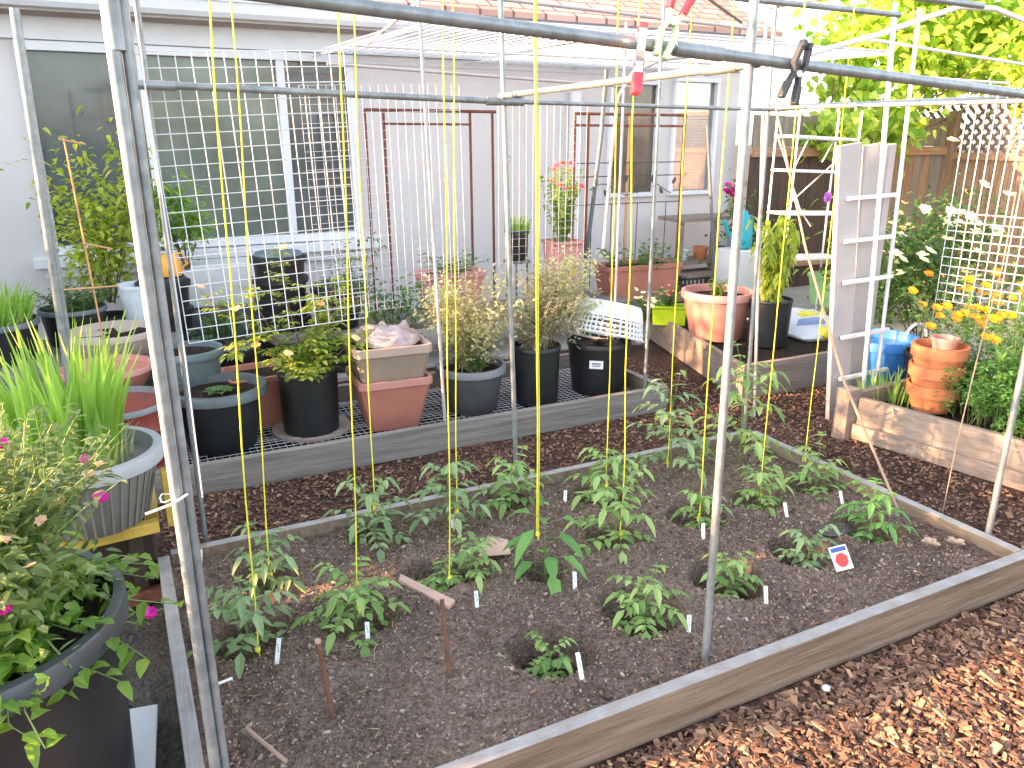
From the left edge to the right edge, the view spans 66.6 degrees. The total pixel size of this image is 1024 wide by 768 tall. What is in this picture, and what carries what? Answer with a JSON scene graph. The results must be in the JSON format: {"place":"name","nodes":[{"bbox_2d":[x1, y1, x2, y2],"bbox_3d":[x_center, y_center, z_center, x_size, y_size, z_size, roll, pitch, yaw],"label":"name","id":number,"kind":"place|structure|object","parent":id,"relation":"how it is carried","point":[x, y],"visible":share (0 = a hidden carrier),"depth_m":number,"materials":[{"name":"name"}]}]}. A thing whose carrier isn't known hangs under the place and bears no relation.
{"place":"outdoors","nodes":[
{"label":"outdoors","id":0,"kind":"place"},
{"bbox_2d":[0,278,45,367],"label":"potted grass","id":1,"kind":"object","parent":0,"point":[18,306],"depth_m":4.30,"materials":[{"name":"green plant"}]},
{"bbox_2d":[122,533,185,767],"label":"dirt path","id":2,"kind":"structure","parent":0,"point":[153,684],"depth_m":2.42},
{"bbox_2d":[9,8,73,395],"bbox_3d":[-1.834,-0.386,3.136,0.083,2.051,0.034,-9,19,-25],"label":"conduit frame","id":3,"kind":"object","parent":2,"relation":"on","point":[57,290],"visible":0.66,"depth_m":3.02,"materials":[{"name":"metal"}]},
{"bbox_2d":[5,467,174,591],"bbox_3d":[-1.583,0.533,2.807,0.682,0.495,0.564,-9,19,-25],"label":"plant stand","id":4,"kind":"object","parent":2,"relation":"on","point":[147,525],"visible":0.38,"depth_m":2.73,"materials":[{"name":"paint"}]},
{"bbox_2d":[0,306,163,541],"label":"potted grass","id":5,"kind":"object","parent":4,"relation":"on","point":[135,455],"depth_m":2.56,"materials":[{"name":"green plant"}]},
{"bbox_2d":[0,402,183,767],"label":"potted carnations","id":6,"kind":"object","parent":2,"relation":"on","point":[66,692],"visible":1,"depth_m":1.70,"materials":[{"name":"green plant"}]},
{"bbox_2d":[89,519,162,607],"bbox_3d":[-1.554,0.645,2.808,0.600,0.270,0.325,-9,19,-25],"label":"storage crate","id":7,"kind":"object","parent":2,"relation":"on","point":[153,593],"visible":0.09,"depth_m":2.80,"materials":[{"name":"plastic"}]},
{"bbox_2d":[130,704,157,767],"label":"plastic tray","id":8,"kind":"object","parent":2,"relation":"on","point":[144,719],"visible":0.59,"depth_m":2.15,"materials":[{"name":"white plastic"}]},
{"bbox_2d":[192,304,262,361],"bbox_3d":[-2.146,-0.384,5.790,0.700,0.430,0.400,-9,19,-25],"label":"crate stand","id":9,"kind":"object","parent":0,"point":[196,321],"visible":0.03,"depth_m":5.62,"materials":[{"name":"plastic"}]},
{"bbox_2d":[180,257,255,307],"bbox_3d":[-2.146,-0.742,5.677,0.660,0.300,0.300,-9,19,-25],"label":"storage box","id":10,"kind":"object","parent":9,"relation":"on","point":[215,275],"visible":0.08,"depth_m":5.55,"materials":[{"name":"white paint"}]},
{"bbox_2d":[127,168,217,269],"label":"shrub","id":11,"kind":"object","parent":10,"relation":"on","point":[181,235],"visible":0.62,"depth_m":5.30,"materials":[{"name":"green plant"}]},
{"bbox_2d":[4,275,1023,397],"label":"patio slab","id":12,"kind":"structure","parent":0,"point":[799,294],"depth_m":6.77,"materials":[{"name":"concrete"}]},
{"bbox_2d":[0,106,178,320],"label":"potted tree","id":13,"kind":"object","parent":12,"relation":"on","point":[98,234],"visible":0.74,"depth_m":5.00,"materials":[{"name":"green plant"}]},
{"bbox_2d":[0,332,183,385],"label":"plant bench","id":14,"kind":"object","parent":12,"relation":"on","point":[173,334],"visible":0.09,"depth_m":4.44,"materials":[{"name":"grey wood"}]},
{"bbox_2d":[24,282,117,346],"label":"potted herbs","id":15,"kind":"object","parent":14,"relation":"on","point":[46,313],"visible":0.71,"depth_m":4.68,"materials":[{"name":"green plastic"}]},
{"bbox_2d":[70,320,148,358],"bbox_3d":[-2.321,-0.254,4.564,0.500,0.140,0.500,-9,19,-25],"label":"plant pot","id":16,"kind":"object","parent":14,"relation":"on","point":[139,340],"visible":0.48,"depth_m":4.52,"materials":[{"name":"plastic"}]},
{"bbox_2d":[134,274,197,383],"bbox_3d":[-2.283,-0.355,5.198,0.340,0.750,0.340,-9,19,-25],"label":"black pot stack","id":17,"kind":"object","parent":12,"relation":"on","point":[184,280],"visible":0.31,"depth_m":5.08,"materials":[{"name":"plastic"}]},
{"bbox_2d":[249,249,311,361],"bbox_3d":[-1.599,-0.498,5.455,0.380,0.870,0.380,-9,19,-25],"label":"black pot stack","id":18,"kind":"object","parent":12,"relation":"on","point":[263,283],"visible":0.56,"depth_m":5.28,"materials":[{"name":"plastic"}]},
{"bbox_2d":[310,279,360,372],"bbox_3d":[-1.242,-0.414,5.553,0.340,0.650,0.340,-9,19,-25],"label":"black pot stack","id":19,"kind":"object","parent":12,"relation":"on","point":[321,289],"visible":0.21,"depth_m":5.41,"materials":[{"name":"plastic"}]},
{"bbox_2d":[363,108,495,326],"bbox_3d":[-0.601,-1.222,6.107,1.061,1.757,0.024,-9,19,-25],"label":"tomato trellis","id":20,"kind":"object","parent":12,"relation":"on","point":[469,124],"visible":0.72,"depth_m":5.96,"materials":[{"name":"red metal"}]},
{"bbox_2d":[269,291,634,363],"bbox_3d":[-0.398,-0.404,6.061,2.900,0.325,0.500,-9,19,-25],"label":"plant bench","id":21,"kind":"object","parent":12,"relation":"on","point":[607,297],"visible":0.16,"depth_m":5.81,"materials":[{"name":"grey wood"}]},
{"bbox_2d":[330,273,440,337],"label":"herb clump","id":22,"kind":"object","parent":21,"relation":"on","point":[375,317],"visible":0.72,"depth_m":5.37,"materials":[{"name":"green plant"}]},
{"bbox_2d":[413,249,488,317],"bbox_3d":[-0.438,-0.753,5.844,0.640,0.462,0.645,-9,19,-25],"label":"planter trough","id":23,"kind":"object","parent":21,"relation":"on","point":[470,271],"visible":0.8,"depth_m":5.79,"materials":[{"name":"pink ceramic"}]},
{"bbox_2d":[569,112,686,318],"bbox_3d":[1.013,-1.431,6.831,1.146,1.782,0.033,-9,19,-25],"label":"garden trellis","id":24,"kind":"object","parent":12,"relation":"on","point":[588,125],"visible":0.69,"depth_m":6.68,"materials":[{"name":"metal"}]},
{"bbox_2d":[578,292,684,330],"bbox_3d":[1.066,-0.637,6.902,1.000,0.265,0.360,-9,19,-25],"label":"plant bench","id":25,"kind":"object","parent":12,"relation":"on","point":[681,300],"visible":0.05,"depth_m":6.83,"materials":[{"name":"beige wood"}]},
{"bbox_2d":[594,238,701,299],"bbox_3d":[1.138,-0.976,6.698,0.979,0.493,0.778,-9,19,-25],"label":"planter trough","id":26,"kind":"object","parent":25,"relation":"on","point":[664,271],"visible":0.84,"depth_m":6.69,"materials":[{"name":"ceramic"}]},
{"bbox_2d":[658,212,752,291],"bbox_3d":[1.899,-1.234,7.776,0.900,0.878,0.340,-9,19,-25],"label":"garden table","id":27,"kind":"object","parent":12,"relation":"on","point":[690,260],"visible":0.3,"depth_m":7.53,"materials":[{"name":"beige wood"}]},
{"bbox_2d":[715,247,763,288],"bbox_3d":[2.151,-0.983,7.425,0.340,0.610,0.300,-9,19,-25],"label":"plant stand","id":28,"kind":"object","parent":12,"relation":"on","point":[745,275],"visible":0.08,"depth_m":7.27,"materials":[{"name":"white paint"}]},
{"bbox_2d":[760,109,862,309],"bbox_3d":[2.576,-1.416,6.785,0.728,1.820,0.260,-9,19,-25],"label":"wire shelf","id":29,"kind":"object","parent":12,"relation":"on","point":[822,256],"visible":0.64,"depth_m":6.61,"materials":[{"name":"white metal"}]},
{"bbox_2d":[745,111,962,287],"bbox_3d":[3.882,-2.075,8.742,3.198,1.900,0.114,-9,19,-25],"label":"board fence","id":30,"kind":"object","parent":12,"relation":"on","point":[932,167],"visible":0.33,"depth_m":8.59,"materials":[{"name":"brown wood"}]},
{"bbox_2d":[792,0,1023,178],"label":"grape vine","id":31,"kind":"object","parent":12,"relation":"on","point":[991,34],"visible":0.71,"depth_m":8.31,"materials":[{"name":"green plant"}]},
{"bbox_2d":[793,189,1023,324],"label":"flower bush","id":32,"kind":"object","parent":12,"relation":"on","point":[828,281],"visible":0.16,"depth_m":6.81,"materials":[{"name":"green plant"}]},
{"bbox_2d":[874,136,1023,349],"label":"flower bush","id":33,"kind":"object","parent":12,"relation":"on","point":[925,252],"visible":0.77,"depth_m":5.34,"materials":[{"name":"green plant"}]},
{"bbox_2d":[918,104,1023,285],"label":"lattice fence","id":34,"kind":"object","parent":12,"relation":"on","point":[1008,175],"visible":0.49,"depth_m":8.83,"materials":[{"name":"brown wood"}]},
{"bbox_2d":[537,280,586,304],"bbox_3d":[0.401,-0.746,6.317,0.300,0.170,0.300,-9,19,-25],"label":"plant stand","id":35,"kind":"object","parent":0,"point":[584,290],"depth_m":6.22,"materials":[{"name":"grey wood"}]},
{"bbox_2d":[539,160,584,282],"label":"potted geranium","id":36,"kind":"object","parent":35,"relation":"on","point":[564,238],"visible":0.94,"depth_m":6.13,"materials":[{"name":"green plant"}]},
{"bbox_2d":[129,339,1023,767],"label":"mulch path","id":37,"kind":"structure","parent":0,"point":[661,359],"depth_m":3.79,"materials":[{"name":"brown wood"}]},
{"bbox_2d":[154,353,667,503],"bbox_3d":[-0.979,0.220,4.390,3.860,0.155,0.962,-9,19,-25],"label":"planter box","id":38,"kind":"object","parent":37,"relation":"on","point":[287,463],"visible":0.34,"depth_m":4.16,"materials":[{"name":"grey wood"}]},
{"bbox_2d":[173,340,223,434],"bbox_3d":[-1.766,0.025,4.311,0.370,0.460,0.370,-9,19,-25],"label":"plant pot","id":39,"kind":"object","parent":38,"relation":"on","point":[203,361],"visible":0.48,"depth_m":4.19,"materials":[{"name":"teal plastic"}]},
{"bbox_2d":[178,372,267,455],"bbox_3d":[-1.523,0.164,4.084,0.490,0.330,0.490,-9,19,-25],"label":"plant pot","id":40,"kind":"object","parent":38,"relation":"on","point":[215,405],"visible":0.77,"depth_m":3.96,"materials":[{"name":"plastic"}]},
{"bbox_2d":[221,362,282,427],"bbox_3d":[-1.453,0.067,4.443,0.340,0.300,0.340,-11,20,-31],"label":"plant pot","id":41,"kind":"object","parent":38,"relation":"on","point":[271,410],"visible":0.29,"depth_m":4.37,"materials":[{"name":"ceramic"}]},
{"bbox_2d":[9,372,626,493],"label":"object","id":42,"kind":"structure","parent":38,"relation":"in","point":[424,421],"depth_m":4.63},
{"bbox_2d":[121,386,165,469],"bbox_3d":[-1.867,0.278,3.739,0.470,0.420,0.470,-9,19,-25],"label":"red pot stack","id":43,"kind":"object","parent":42,"relation":"on","point":[141,409],"visible":0.08,"depth_m":3.67,"materials":[{"name":"plastic"}]},
{"bbox_2d":[195,243,372,442],"bbox_3d":[-1.153,-0.197,4.072,0.554,1.037,0.834,14,22,38],"label":"potted rose","id":44,"kind":"object","parent":42,"relation":"on","point":[308,388],"visible":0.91,"depth_m":4.15,"materials":[{"name":"green plant"}]},
{"bbox_2d":[345,365,432,431],"bbox_3d":[-0.697,0.070,4.433,0.410,0.300,0.410,-7,19,-22],"label":"plant pot","id":45,"kind":"object","parent":38,"relation":"on","point":[396,404],"visible":0.56,"depth_m":4.28,"materials":[{"name":"ceramic"}]},
{"bbox_2d":[340,328,431,383],"bbox_3d":[-0.706,-0.139,4.373,0.430,0.235,0.430,-7,19,-22],"label":"plant pot","id":46,"kind":"object","parent":45,"relation":"on","point":[397,363],"visible":0.55,"depth_m":4.20,"materials":[{"name":"beige plastic"}]},
{"bbox_2d":[353,320,420,348],"bbox_3d":[-0.696,-0.293,4.330,0.366,0.105,0.362,-9,19,-25],"label":"crumpled sack","id":47,"kind":"object","parent":46,"relation":"on","point":[381,334],"visible":0.86,"depth_m":4.22,"materials":[{"name":"plastic"}]},
{"bbox_2d":[413,263,546,415],"bbox_3d":[-0.227,-0.291,4.572,0.754,0.906,0.576,-9,19,-25],"label":"potted plant","id":48,"kind":"object","parent":38,"relation":"in","point":[480,372],"visible":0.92,"depth_m":4.50,"materials":[{"name":"beige plant"}]},
{"bbox_2d":[475,242,610,406],"bbox_3d":[0.212,-0.366,4.724,0.830,0.956,0.600,-9,19,-25],"label":"potted plant","id":49,"kind":"object","parent":38,"relation":"in","point":[553,307],"visible":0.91,"depth_m":4.66,"materials":[{"name":"grey plant"}]},
{"bbox_2d":[567,331,631,395],"bbox_3d":[0.553,-0.129,5.007,0.410,0.335,0.410,-9,19,-25],"label":"plant pot","id":50,"kind":"object","parent":38,"relation":"on","point":[589,364],"visible":0.82,"depth_m":4.87,"materials":[{"name":"black plastic"}]},
{"bbox_2d":[565,297,644,344],"bbox_3d":[0.579,-0.383,4.904,0.497,0.347,0.386,-1,18,-3],"label":"laundry basket","id":51,"kind":"object","parent":50,"relation":"on","point":[619,317],"visible":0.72,"depth_m":4.78,"materials":[{"name":"white plastic"}]},
{"bbox_2d":[327,0,767,421],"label":"conduit frame","id":52,"kind":"object","parent":37,"relation":"on","point":[423,71],"visible":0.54,"depth_m":4.35,"materials":[{"name":"white metal"}]},
{"bbox_2d":[298,84,466,316],"bbox_3d":[-0.740,-1.110,4.730,0.993,1.356,0.010,-9,19,-25],"label":"grid trellis","id":53,"kind":"object","parent":52,"relation":"attached to","point":[385,192],"visible":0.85,"depth_m":4.71,"materials":[{"name":"white metal"}]},
{"bbox_2d":[498,105,586,292],"bbox_3d":[0.207,-1.242,5.237,0.662,1.221,0.010,-9,19,-25],"label":"grid trellis","id":54,"kind":"object","parent":52,"relation":"hanging from","point":[553,151],"visible":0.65,"depth_m":5.20,"materials":[{"name":"white metal"}]},
{"bbox_2d":[312,22,888,75],"bbox_3d":[0.508,-2.414,5.697,3.450,0.093,2.560,-9,19,-25],"label":"wire canopy","id":55,"kind":"object","parent":52,"relation":"attached to","point":[549,57],"visible":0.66,"depth_m":5.46,"materials":[{"name":"white metal"}]},
{"bbox_2d":[99,0,1023,767],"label":"conduit frame","id":56,"kind":"object","parent":37,"relation":"on","point":[127,84],"visible":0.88,"depth_m":1.81,"materials":[{"name":"metal"}]},
{"bbox_2d":[209,0,260,655],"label":"plant string","id":57,"kind":"object","parent":56,"relation":"hanging from","point":[257,649],"visible":0.94,"depth_m":2.09,"materials":[{"name":"yellow fabric"}]},
{"bbox_2d":[140,50,367,343],"bbox_3d":[-0.876,-0.662,2.775,0.697,0.997,0.011,-9,19,-25],"label":"grid trellis","id":58,"kind":"object","parent":56,"relation":"hanging from","point":[255,176],"visible":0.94,"depth_m":2.76,"materials":[{"name":"white metal"}]},
{"bbox_2d":[337,12,359,613],"bbox_3d":[-0.482,-0.202,2.288,0.075,2.011,0.016,-9,19,-25],"label":"plant string","id":59,"kind":"object","parent":56,"relation":"hanging from","point":[348,294],"visible":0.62,"depth_m":2.27,"materials":[{"name":"yellow fabric"}]},
{"bbox_2d":[534,0,539,539],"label":"plant string","id":60,"kind":"object","parent":56,"relation":"hanging from","point":[537,223],"visible":0.98,"depth_m":2.66,"materials":[{"name":"yellow fabric"}]},
{"bbox_2d":[652,0,695,60],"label":"spring clamp","id":61,"kind":"object","parent":56,"relation":"attached to","point":[672,22],"visible":1,"depth_m":1.68,"materials":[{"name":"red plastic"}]},
{"bbox_2d":[776,39,813,104],"bbox_3d":[0.676,-0.745,1.866,0.088,0.148,0.024,-9,19,-25],"label":"spring clamp","id":62,"kind":"object","parent":56,"relation":"attached to","point":[805,46],"visible":1,"depth_m":1.86,"materials":[{"name":"black plastic"}]},
{"bbox_2d":[929,84,1023,343],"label":"grid trellis","id":63,"kind":"object","parent":56,"relation":"hanging from","point":[992,234],"visible":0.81,"depth_m":4.37,"materials":[{"name":"white metal"}]},
{"bbox_2d":[157,431,1023,767],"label":"raised bed","id":64,"kind":"object","parent":37,"relation":"on","point":[617,727],"visible":0.59,"depth_m":2.41,"materials":[{"name":"brown wood"}]},
{"bbox_2d":[650,313,827,397],"bbox_3d":[1.777,-0.313,5.932,1.056,0.230,1.887,-4,18,-11],"label":"planter box","id":65,"kind":"object","parent":37,"relation":"on","point":[794,360],"visible":0.3,"depth_m":5.33,"materials":[{"name":"beige wood"}]},
{"bbox_2d":[652,284,686,325],"bbox_3d":[1.240,-0.630,6.139,0.296,0.310,0.338,2,18,8],"label":"planter trough","id":66,"kind":"object","parent":65,"relation":"on","point":[662,314],"visible":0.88,"depth_m":6.09,"materials":[{"name":"plastic"}]},
{"bbox_2d":[681,278,752,342],"bbox_3d":[1.499,-0.558,5.700,0.524,0.436,0.524,-9,19,-25],"label":"plant pot","id":67,"kind":"object","parent":65,"relation":"on","point":[698,298],"visible":0.89,"depth_m":5.57,"materials":[{"name":"pink ceramic"}]},
{"bbox_2d":[745,214,803,347],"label":"potted plant","id":68,"kind":"object","parent":65,"relation":"on","point":[771,257],"visible":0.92,"depth_m":5.36,"materials":[{"name":"green plant"}]},
{"bbox_2d":[747,307,828,341],"bbox_3d":[2.216,-0.456,5.958,0.606,0.201,0.647,-5,18,-16],"label":"soil bag","id":69,"kind":"object","parent":65,"relation":"on","point":[804,325],"visible":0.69,"depth_m":5.82,"materials":[{"name":"white plastic"}]},
{"bbox_2d":[696,3,1023,388],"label":"conduit frame","id":70,"kind":"object","parent":37,"relation":"on","point":[894,28],"visible":0.77,"depth_m":4.27,"materials":[{"name":"white paint"}]},
{"bbox_2d":[825,142,898,420],"bbox_3d":[1.963,-0.558,4.479,0.599,1.588,0.146,-9,19,-25],"label":"trellis","id":71,"kind":"object","parent":37,"relation":"on","point":[854,214],"visible":0.82,"depth_m":4.36,"materials":[{"name":"white wood"}]},
{"bbox_2d":[831,361,1023,490],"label":"planter box","id":72,"kind":"object","parent":37,"relation":"on","point":[913,433],"visible":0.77,"depth_m":4.07,"materials":[{"name":"beige wood"}]},
{"bbox_2d":[865,322,927,387],"bbox_3d":[2.364,-0.188,5.041,0.470,0.467,0.470,-9,19,-25],"label":"watering can","id":73,"kind":"object","parent":72,"relation":"in","point":[896,343],"visible":0.3,"depth_m":4.86,"materials":[{"name":"plastic"}]},
{"bbox_2d":[905,334,970,413],"bbox_3d":[2.331,-0.062,4.288,0.288,0.420,0.288,-9,19,-25],"label":"terracotta pot stack","id":74,"kind":"object","parent":72,"relation":"on","point":[934,355],"visible":0.96,"depth_m":4.20,"materials":[{"name":"ceramic"}]},
{"bbox_2d":[900,264,1023,418],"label":"marigold clump","id":75,"kind":"object","parent":72,"relation":"on","point":[997,319],"visible":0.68,"depth_m":4.35,"materials":[{"name":"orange plant"}]},
{"bbox_2d":[933,351,1023,441],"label":"parsley clump","id":76,"kind":"object","parent":72,"relation":"on","point":[981,383],"visible":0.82,"depth_m":4.01,"materials":[{"name":"green plant"}]},
{"bbox_2d":[172,441,1001,767],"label":"soil","id":77,"kind":"structure","parent":0,"point":[222,631],"depth_m":2.61,"materials":[{"name":"brown soil"}]},
{"bbox_2d":[186,550,299,678],"bbox_3d":[-0.833,0.760,2.478,0.417,0.463,0.395,6,18,18],"label":"tomato plant","id":78,"kind":"object","parent":77,"relation":"on","point":[240,603],"visible":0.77,"depth_m":2.40,"materials":[{"name":"green plant"}]},
{"bbox_2d":[225,521,306,596],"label":"tomato plant","id":79,"kind":"object","parent":77,"relation":"on","point":[267,569],"visible":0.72,"depth_m":2.72,"materials":[{"name":"green plant"}]},
{"bbox_2d":[290,556,411,656],"bbox_3d":[-0.550,0.719,2.550,0.382,0.316,0.380,8,19,23],"label":"tomato plant","id":80,"kind":"object","parent":77,"relation":"on","point":[349,595],"visible":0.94,"depth_m":2.50,"materials":[{"name":"green plant"}]},
{"bbox_2d":[320,474,413,562],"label":"tomato plant","id":81,"kind":"object","parent":77,"relation":"on","point":[369,502],"visible":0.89,"depth_m":3.01,"materials":[{"name":"green plant"}]},
{"bbox_2d":[403,460,491,537],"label":"tomato plant","id":82,"kind":"object","parent":77,"relation":"on","point":[457,522],"visible":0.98,"depth_m":3.10,"materials":[{"name":"green plant"}]},
{"bbox_2d":[435,535,501,594],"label":"tomato plant","id":83,"kind":"object","parent":77,"relation":"on","point":[461,558],"visible":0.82,"depth_m":2.77,"materials":[{"name":"green plant"}]},
{"bbox_2d":[469,445,552,520],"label":"tomato plant","id":84,"kind":"object","parent":77,"relation":"on","point":[509,479],"visible":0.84,"depth_m":3.30,"materials":[{"name":"green plant"}]},
{"bbox_2d":[502,508,587,595],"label":"plant","id":85,"kind":"object","parent":77,"relation":"on","point":[522,541],"visible":0.92,"depth_m":2.74,"materials":[{"name":"green plant"}]},
{"bbox_2d":[524,631,577,680],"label":"tomato plant","id":86,"kind":"object","parent":77,"relation":"on","point":[544,666],"visible":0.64,"depth_m":2.37,"materials":[{"name":"green plant"}]},
{"bbox_2d":[177,444,995,767],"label":"wood flecks","id":87,"kind":"object","parent":77,"relation":"on","point":[635,690],"visible":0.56,"depth_m":2.54,"materials":[{"name":"brown wood"}]},
{"bbox_2d":[561,446,647,510],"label":"tomato plant","id":88,"kind":"object","parent":77,"relation":"on","point":[596,479],"visible":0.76,"depth_m":3.37,"materials":[{"name":"green plant"}]},
{"bbox_2d":[562,462,656,563],"bbox_3d":[0.396,0.541,3.064,0.400,0.515,0.425,8,19,23],"label":"tomato plant","id":89,"kind":"object","parent":77,"relation":"on","point":[626,517],"visible":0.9,"depth_m":2.99,"materials":[{"name":"green plant"}]},
{"bbox_2d":[603,564,690,640],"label":"tomato plant","id":90,"kind":"object","parent":77,"relation":"on","point":[642,605],"visible":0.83,"depth_m":2.53,"materials":[{"name":"green plant"}]},
{"bbox_2d":[618,370,715,488],"bbox_3d":[0.722,0.200,3.642,0.466,0.528,0.426,7,19,22],"label":"tomato plant","id":91,"kind":"object","parent":77,"relation":"on","point":[663,415],"visible":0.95,"depth_m":3.58,"materials":[{"name":"green plant"}]},
{"bbox_2d":[696,550,764,598],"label":"tomato plant","id":92,"kind":"object","parent":77,"relation":"on","point":[735,563],"visible":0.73,"depth_m":2.77,"materials":[{"name":"green plant"}]},
{"bbox_2d":[678,341,793,481],"bbox_3d":[1.096,0.130,3.730,0.543,0.644,0.524,11,21,31],"label":"tomato plant","id":93,"kind":"object","parent":77,"relation":"on","point":[757,448],"visible":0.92,"depth_m":3.66,"materials":[{"name":"green plant"}]},
{"bbox_2d":[734,456,794,517],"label":"tomato plant","id":94,"kind":"object","parent":77,"relation":"on","point":[760,476],"visible":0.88,"depth_m":3.35,"materials":[{"name":"green plant"}]},
{"bbox_2d":[771,524,843,571],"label":"tomato plant","id":95,"kind":"object","parent":77,"relation":"on","point":[801,554],"visible":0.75,"depth_m":2.93,"materials":[{"name":"green plant"}]},
{"bbox_2d":[780,431,855,501],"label":"tomato plant","id":96,"kind":"object","parent":77,"relation":"on","point":[803,475],"visible":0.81,"depth_m":3.48,"materials":[{"name":"green plant"}]},
{"bbox_2d":[775,108,898,507],"bbox_3d":[1.386,-0.295,3.300,0.735,1.664,0.024,14,22,38],"label":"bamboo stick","id":97,"kind":"object","parent":77,"relation":"on","point":[840,367],"visible":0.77,"depth_m":3.33,"materials":[{"name":"beige wood"}]},
{"bbox_2d":[833,477,918,545],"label":"tomato plant","id":98,"kind":"object","parent":77,"relation":"on","point":[871,507],"visible":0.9,"depth_m":3.11,"materials":[{"name":"green plant"}]},
{"bbox_2d":[727,145,1021,246],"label":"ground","id":99,"kind":"structure","parent":0,"point":[747,170],"depth_m":54.56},
{"bbox_2d":[0,0,782,339],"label":"house","id":100,"kind":"structure","parent":99,"relation":"on","point":[66,56],"depth_m":6.30,"materials":[{"name":"white paint"}]},
{"bbox_2d":[12,39,361,254],"bbox_3d":[-2.280,-1.753,5.859,2.290,1.420,0.064,-9,19,-25],"label":"window","id":101,"kind":"structure","parent":100,"relation":"in","point":[65,76],"depth_m":5.89,"materials":[{"name":"grey glass"}]},
{"bbox_2d":[605,81,662,197],"bbox_3d":[1.162,-2.346,7.491,0.580,1.070,0.064,-9,19,-25],"label":"window","id":102,"kind":"structure","parent":100,"relation":"in","point":[643,138],"depth_m":7.53,"materials":[{"name":"grey glass"}]},
{"bbox_2d":[667,77,721,195],"bbox_3d":[1.789,-2.479,7.845,0.560,1.110,0.175,-9,19,-25],"label":"window","id":103,"kind":"structure","parent":100,"relation":"in","point":[699,89],"depth_m":7.85,"materials":[{"name":"white glass"}]},
{"bbox_2d":[730,0,1023,146],"label":"sky","id":104,"kind":"structure","parent":0,"point":[785,20],"materials":[{"name":"white"}]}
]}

